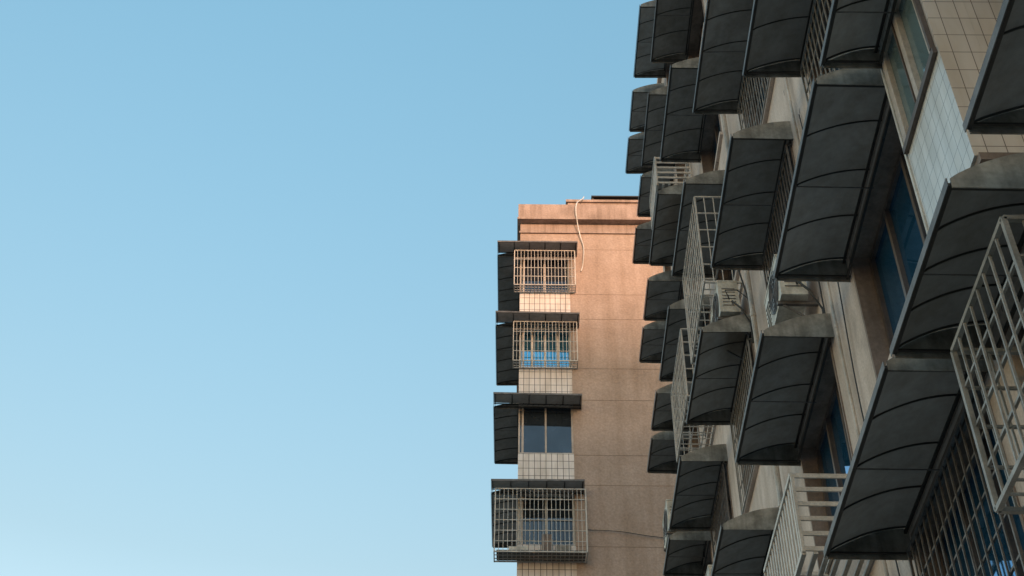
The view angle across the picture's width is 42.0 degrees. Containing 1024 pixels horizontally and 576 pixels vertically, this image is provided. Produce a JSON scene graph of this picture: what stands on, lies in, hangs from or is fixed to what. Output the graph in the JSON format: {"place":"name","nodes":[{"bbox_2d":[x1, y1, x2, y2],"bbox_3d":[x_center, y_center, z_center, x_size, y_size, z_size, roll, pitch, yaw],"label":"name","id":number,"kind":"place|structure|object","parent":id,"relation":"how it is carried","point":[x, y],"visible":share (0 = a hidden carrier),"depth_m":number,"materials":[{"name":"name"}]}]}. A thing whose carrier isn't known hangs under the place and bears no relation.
{"place":"outdoors","nodes":[
{"label":"outdoors","id":0,"kind":"place"},
{"bbox_2d":[0,0,656,575],"label":"sky","id":1,"kind":"structure","parent":0,"point":[249,253],"materials":[{"name":"blue"}]},
{"bbox_2d":[738,270,748,302],"bbox_3d":[3.100,-0.640,18.634,0.239,2.666,0.221,0,-43,0],"label":"wall cable","id":2,"kind":"object","parent":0,"point":[743,285],"depth_m":17.96,"materials":[{"name":"black rubber"}]},
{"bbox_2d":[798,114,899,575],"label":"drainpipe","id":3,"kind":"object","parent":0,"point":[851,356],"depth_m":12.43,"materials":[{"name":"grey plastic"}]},
{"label":"pavement","id":4,"kind":"structure","parent":0,"visible":0},
{"bbox_2d":[661,0,1023,575],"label":"wall","id":5,"kind":"structure","parent":4,"relation":"on","point":[869,344],"depth_m":13.15,"materials":[{"name":"beige concrete"}]},
{"bbox_2d":[625,132,652,173],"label":"window awning","id":6,"kind":"object","parent":5,"relation":"attached to","point":[635,148],"depth_m":30.92,"materials":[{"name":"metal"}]},
{"bbox_2d":[632,221,652,263],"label":"window awning","id":7,"kind":"object","parent":5,"relation":"attached to","point":[643,238],"depth_m":29.02,"materials":[{"name":"metal"}]},
{"bbox_2d":[629,83,663,131],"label":"window awning","id":8,"kind":"object","parent":5,"relation":"attached to","point":[639,106],"depth_m":29.82,"materials":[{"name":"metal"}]},
{"bbox_2d":[633,0,666,77],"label":"window awning","id":9,"kind":"object","parent":5,"relation":"attached to","point":[644,67],"depth_m":28.66,"materials":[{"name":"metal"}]},
{"bbox_2d":[639,321,666,362],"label":"window awning","id":10,"kind":"object","parent":5,"relation":"attached to","point":[652,341],"depth_m":27.06,"materials":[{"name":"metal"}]},
{"bbox_2d":[637,169,673,216],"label":"window awning","id":11,"kind":"object","parent":5,"relation":"attached to","point":[643,208],"depth_m":27.83,"materials":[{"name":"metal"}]},
{"bbox_2d":[641,86,675,166],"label":"window awning","id":12,"kind":"object","parent":5,"relation":"attached to","point":[654,119],"depth_m":26.58,"materials":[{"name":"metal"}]},
{"bbox_2d":[643,270,682,320],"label":"window awning","id":13,"kind":"object","parent":5,"relation":"attached to","point":[663,290],"depth_m":26.05,"materials":[{"name":"metal"}]},
{"bbox_2d":[649,183,683,265],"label":"window awning","id":14,"kind":"object","parent":5,"relation":"attached to","point":[666,219],"depth_m":24.68,"materials":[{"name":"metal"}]},
{"bbox_2d":[647,431,688,473],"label":"window awning","id":15,"kind":"object","parent":5,"relation":"attached to","point":[662,456],"depth_m":25.21,"materials":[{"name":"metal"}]},
{"bbox_2d":[649,157,691,229],"bbox_3d":[2.970,-1.763,24.964,0.668,0.766,1.192,0,-43,0],"label":"slatted air conditioner rack","id":16,"kind":"object","parent":5,"relation":"attached to","point":[655,182],"visible":0.55,"depth_m":24.61,"materials":[{"name":"white metal"}]},
{"bbox_2d":[651,383,691,430],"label":"window awning","id":17,"kind":"object","parent":5,"relation":"attached to","point":[662,418],"depth_m":24.24,"materials":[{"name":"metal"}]},
{"bbox_2d":[650,0,693,62],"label":"window awning","id":18,"kind":"object","parent":5,"relation":"attached to","point":[672,30],"depth_m":24.91,"materials":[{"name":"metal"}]},
{"bbox_2d":[660,57,706,162],"bbox_3d":[2.947,-3.007,22.646,0.710,0.332,2.081,0,-43,0],"label":"window awning","id":19,"kind":"object","parent":5,"relation":"attached to","point":[683,132],"depth_m":22.83,"materials":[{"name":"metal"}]},
{"bbox_2d":[662,499,704,556],"bbox_3d":[2.937,4.295,22.860,0.615,1.177,0.955,0,-43,0],"label":"air conditioner unit","id":20,"kind":"object","parent":5,"relation":"attached to","point":[667,532],"visible":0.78,"depth_m":22.96,"materials":[{"name":"white plastic"}]},
{"bbox_2d":[659,294,710,381],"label":"window awning","id":21,"kind":"object","parent":5,"relation":"attached to","point":[676,321],"depth_m":22.70,"materials":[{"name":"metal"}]},
{"bbox_2d":[663,531,710,575],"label":"window awning","id":22,"kind":"object","parent":5,"relation":"attached to","point":[684,554],"depth_m":22.21,"materials":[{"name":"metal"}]},
{"bbox_2d":[671,328,714,462],"bbox_3d":[2.987,1.769,21.814,0.532,1.403,1.766,0,-43,0],"label":"window security grille","id":23,"kind":"object","parent":5,"relation":"attached to","point":[679,393],"depth_m":21.71,"materials":[{"name":"grey metal"}]},
{"bbox_2d":[671,170,724,277],"bbox_3d":[2.920,-0.973,20.763,0.699,0.344,2.081,0,-43,0],"label":"window awning","id":24,"kind":"object","parent":5,"relation":"attached to","point":[707,184],"depth_m":20.69,"materials":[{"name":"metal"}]},
{"bbox_2d":[669,444,727,530],"bbox_3d":[2.873,3.122,20.731,0.721,0.341,1.887,0,-43,0],"label":"window awning","id":25,"kind":"object","parent":5,"relation":"attached to","point":[697,477],"depth_m":20.77,"materials":[{"name":"black plastic"}]},
{"bbox_2d":[706,565,711,575],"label":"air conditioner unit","id":26,"kind":"object","parent":5,"relation":"attached to","point":[709,569],"visible":0.14,"depth_m":19.08,"materials":[{"name":"white plastic"}]},
{"bbox_2d":[682,196,741,364],"bbox_3d":[2.977,-0.107,19.956,0.556,1.766,1.815,0,-43,0],"label":"window security grille","id":27,"kind":"object","parent":5,"relation":"attached to","point":[703,280],"depth_m":19.85,"materials":[{"name":"white metal"}]},
{"bbox_2d":[686,314,750,425],"bbox_3d":[2.882,1.175,18.693,0.704,0.337,2.081,0,-43,0],"label":"window awning","id":28,"kind":"object","parent":5,"relation":"attached to","point":[717,369],"depth_m":18.74,"materials":[{"name":"black plastic"}]},
{"bbox_2d":[710,462,729,559],"bbox_3d":[3.182,3.774,20.079,0.080,1.580,1.703,0,-43,0],"label":"window security grille","id":29,"kind":"object","parent":5,"relation":"attached to","point":[720,486],"depth_m":20.28,"materials":[{"name":"grey metal"}]},
{"bbox_2d":[692,0,753,113],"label":"window awning","id":30,"kind":"object","parent":5,"relation":"attached to","point":[726,26],"depth_m":18.44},
{"bbox_2d":[710,280,753,359],"bbox_3d":[3.025,0.540,18.355,0.436,1.177,0.955,0,-43,0],"label":"air conditioner unit","id":31,"kind":"object","parent":5,"relation":"attached to","point":[726,302],"visible":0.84,"depth_m":18.32,"materials":[{"name":"white plastic"}]},
{"bbox_2d":[730,338,753,514],"bbox_3d":[3.183,1.896,18.058,0.080,1.580,1.897,0,-43,0],"label":"window security grille","id":32,"kind":"object","parent":5,"relation":"attached to","point":[734,441],"depth_m":18.27,"materials":[{"name":"grey metal"}]},
{"bbox_2d":[710,507,780,575],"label":"window awning","id":33,"kind":"object","parent":5,"relation":"attached to","point":[743,544],"depth_m":16.35,"materials":[{"name":"black plastic"}]},
{"bbox_2d":[704,0,792,569],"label":"drain pipe","id":34,"kind":"object","parent":5,"relation":"attached to","point":[753,316],"visible":0.26,"depth_m":17.13,"materials":[{"name":"plastic"}]},
{"bbox_2d":[711,121,793,270],"bbox_3d":[2.877,-1.083,16.190,0.714,0.350,2.154,0,-43,0],"label":"window awning","id":35,"kind":"object","parent":5,"relation":"attached to","point":[753,166],"depth_m":16.20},
{"bbox_2d":[737,76,769,129],"bbox_3d":[3.219,-2.616,17.610,0.080,1.580,1.969,0,-43,0],"label":"window security grille","id":36,"kind":"object","parent":5,"relation":"attached to","point":[752,103],"depth_m":17.73,"materials":[{"name":"grey metal"}]},
{"bbox_2d":[762,143,792,290],"bbox_3d":[3.183,-0.419,15.568,0.080,1.580,1.969,0,-43,0],"label":"window security grille","id":37,"kind":"object","parent":5,"relation":"attached to","point":[787,160],"depth_m":15.82,"materials":[{"name":"grey metal"}]},
{"bbox_2d":[742,0,817,77],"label":"window awning","id":38,"kind":"object","parent":5,"relation":"attached to","point":[777,34],"depth_m":14.51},
{"bbox_2d":[735,313,834,465],"bbox_3d":[2.839,1.110,14.095,0.720,0.342,2.154,0,-43,0],"label":"window awning","id":39,"kind":"object","parent":5,"relation":"attached to","point":[785,366],"depth_m":14.12,"materials":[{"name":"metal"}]},
{"bbox_2d":[764,254,825,326],"bbox_3d":[2.994,0.284,14.099,0.436,1.177,0.955,0,-43,0],"label":"air conditioner unit","id":40,"kind":"object","parent":5,"relation":"attached to","point":[785,300],"visible":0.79,"depth_m":14.00,"materials":[{"name":"white plastic"}]},
{"bbox_2d":[763,472,872,575],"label":"slatted air conditioner rack","id":41,"kind":"object","parent":5,"relation":"attached to","point":[791,489],"visible":0.75,"depth_m":12.06,"materials":[{"name":"grey metal"}]},
{"bbox_2d":[800,0,839,105],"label":"window security grille","id":42,"kind":"object","parent":5,"relation":"attached to","point":[808,58],"depth_m":14.02,"materials":[{"name":"grey metal"}]},
{"bbox_2d":[773,69,891,281],"bbox_3d":[2.840,-0.975,11.863,0.720,0.346,2.323,0,-43,0],"label":"window awning","id":43,"kind":"object","parent":5,"relation":"attached to","point":[843,117],"depth_m":11.88,"materials":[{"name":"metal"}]},
{"bbox_2d":[784,77,888,575],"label":"drain pipe","id":44,"kind":"object","parent":5,"relation":"attached to","point":[836,327],"visible":0.38,"depth_m":12.80,"materials":[{"name":"plastic"}]},
{"bbox_2d":[684,12,1023,575],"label":"windows","id":45,"kind":"structure","parent":5,"relation":"attached to","point":[900,238],"depth_m":11.64,"materials":[{"name":"blue glass"}]},
{"bbox_2d":[823,356,991,559],"bbox_3d":[2.810,1.225,9.732,0.707,0.329,2.323,0,-43,0],"label":"window awning","id":46,"kind":"object","parent":5,"relation":"attached to","point":[913,403],"depth_m":9.81,"materials":[{"name":"black plastic"}]},
{"bbox_2d":[878,0,1023,233],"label":"tiled bay","id":47,"kind":"object","parent":5,"relation":"attached to","point":[935,51],"visible":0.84,"depth_m":9.55,"materials":[{"name":"white tile"}]},
{"bbox_2d":[889,152,1023,359],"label":"window awning","id":48,"kind":"object","parent":5,"relation":"attached to","point":[974,203],"depth_m":8.22,"materials":[{"name":"metal"}]},
{"bbox_2d":[907,390,1023,575],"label":"window security grille","id":49,"kind":"object","parent":5,"relation":"attached to","point":[1020,556],"depth_m":9.18,"materials":[{"name":"grey metal"}]},
{"bbox_2d":[950,215,1023,513],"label":"window security grille","id":50,"kind":"object","parent":5,"relation":"attached to","point":[1007,352],"depth_m":7.53,"materials":[{"name":"grey metal"}]},
{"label":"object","id":51,"kind":"object","parent":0,"visible":0},
{"bbox_2d":[819,0,896,68],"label":"window awning","id":52,"kind":"object","parent":51,"relation":"attached to","point":[853,33],"depth_m":10.75,"materials":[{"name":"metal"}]},
{"bbox_2d":[962,0,1023,134],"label":"window awning","id":53,"kind":"object","parent":51,"relation":"attached to","point":[996,105],"depth_m":7.11,"materials":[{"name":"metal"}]},
{"bbox_3d":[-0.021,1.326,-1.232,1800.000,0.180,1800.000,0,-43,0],"label":"ground","id":54,"kind":"structure","parent":0,"visible":0},
{"bbox_2d":[517,195,676,575],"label":"brown apartment block","id":55,"kind":"structure","parent":54,"relation":"on","point":[599,441],"depth_m":37.60,"materials":[{"name":"concrete"}]},
{"bbox_2d":[491,490,517,547],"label":"window awning","id":56,"kind":"object","parent":55,"relation":"attached to","point":[505,504],"depth_m":36.57,"materials":[{"name":"metal"}]},
{"bbox_2d":[493,403,518,463],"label":"window awning","id":57,"kind":"object","parent":55,"relation":"attached to","point":[505,424],"depth_m":38.54,"materials":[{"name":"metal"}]},
{"bbox_2d":[495,323,518,385],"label":"window awning","id":58,"kind":"object","parent":55,"relation":"attached to","point":[507,373],"depth_m":40.59,"materials":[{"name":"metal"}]},
{"bbox_2d":[497,253,519,310],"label":"window awning","id":59,"kind":"object","parent":55,"relation":"attached to","point":[508,299],"depth_m":42.50,"materials":[{"name":"metal"}]},
{"bbox_2d":[493,392,581,408],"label":"window awning","id":60,"kind":"object","parent":55,"relation":"attached to","point":[516,398],"depth_m":37.34,"materials":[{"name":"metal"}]},
{"bbox_2d":[497,240,577,255],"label":"window awning","id":61,"kind":"object","parent":55,"relation":"attached to","point":[504,246],"depth_m":41.36,"materials":[{"name":"metal"}]},
{"bbox_2d":[491,479,584,493],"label":"window awning","id":62,"kind":"object","parent":55,"relation":"attached to","point":[542,483],"depth_m":35.37,"materials":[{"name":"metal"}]},
{"bbox_2d":[496,311,579,327],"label":"window awning","id":63,"kind":"object","parent":55,"relation":"attached to","point":[506,316],"depth_m":39.38,"materials":[{"name":"metal"}]},
{"bbox_2d":[493,488,587,562],"bbox_3d":[0.737,6.132,34.497,2.388,1.928,0.514,0,-43,0],"label":"window security grille","id":64,"kind":"object","parent":55,"relation":"attached to","point":[547,530],"depth_m":34.10,"materials":[{"name":"grey metal"}]},
{"bbox_2d":[496,534,585,560],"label":"stored boxes","id":65,"kind":"object","parent":64,"relation":"in","point":[544,547],"visible":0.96,"depth_m":33.90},
{"bbox_2d":[514,250,575,292],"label":"window security grille","id":66,"kind":"object","parent":55,"relation":"attached to","point":[524,258],"depth_m":40.41,"materials":[{"name":"white metal"}]},
{"bbox_2d":[513,321,577,368],"bbox_3d":[0.965,1.651,38.764,1.875,1.505,0.363,0,-43,0],"label":"window security grille","id":67,"kind":"object","parent":55,"relation":"attached to","point":[545,341],"depth_m":38.51,"materials":[{"name":"grey metal"}]},
{"bbox_2d":[517,254,575,544],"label":"windows","id":68,"kind":"structure","parent":55,"relation":"in","point":[540,430],"depth_m":37.10,"materials":[{"name":"blue glass"}]},
{"bbox_2d":[575,197,583,270],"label":"hanging cable","id":69,"kind":"object","parent":55,"relation":"attached to","point":[579,233],"visible":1,"depth_m":41.98,"materials":[{"name":"white plastic"}]},
{"bbox_2d":[594,530,663,537],"bbox_3d":[3.590,6.389,34.541,3.251,0.269,0.031,1,-43,0],"label":"wall cable","id":70,"kind":"object","parent":55,"relation":"attached to","point":[627,532],"depth_m":34.56,"materials":[{"name":"black plastic"}]}
]}

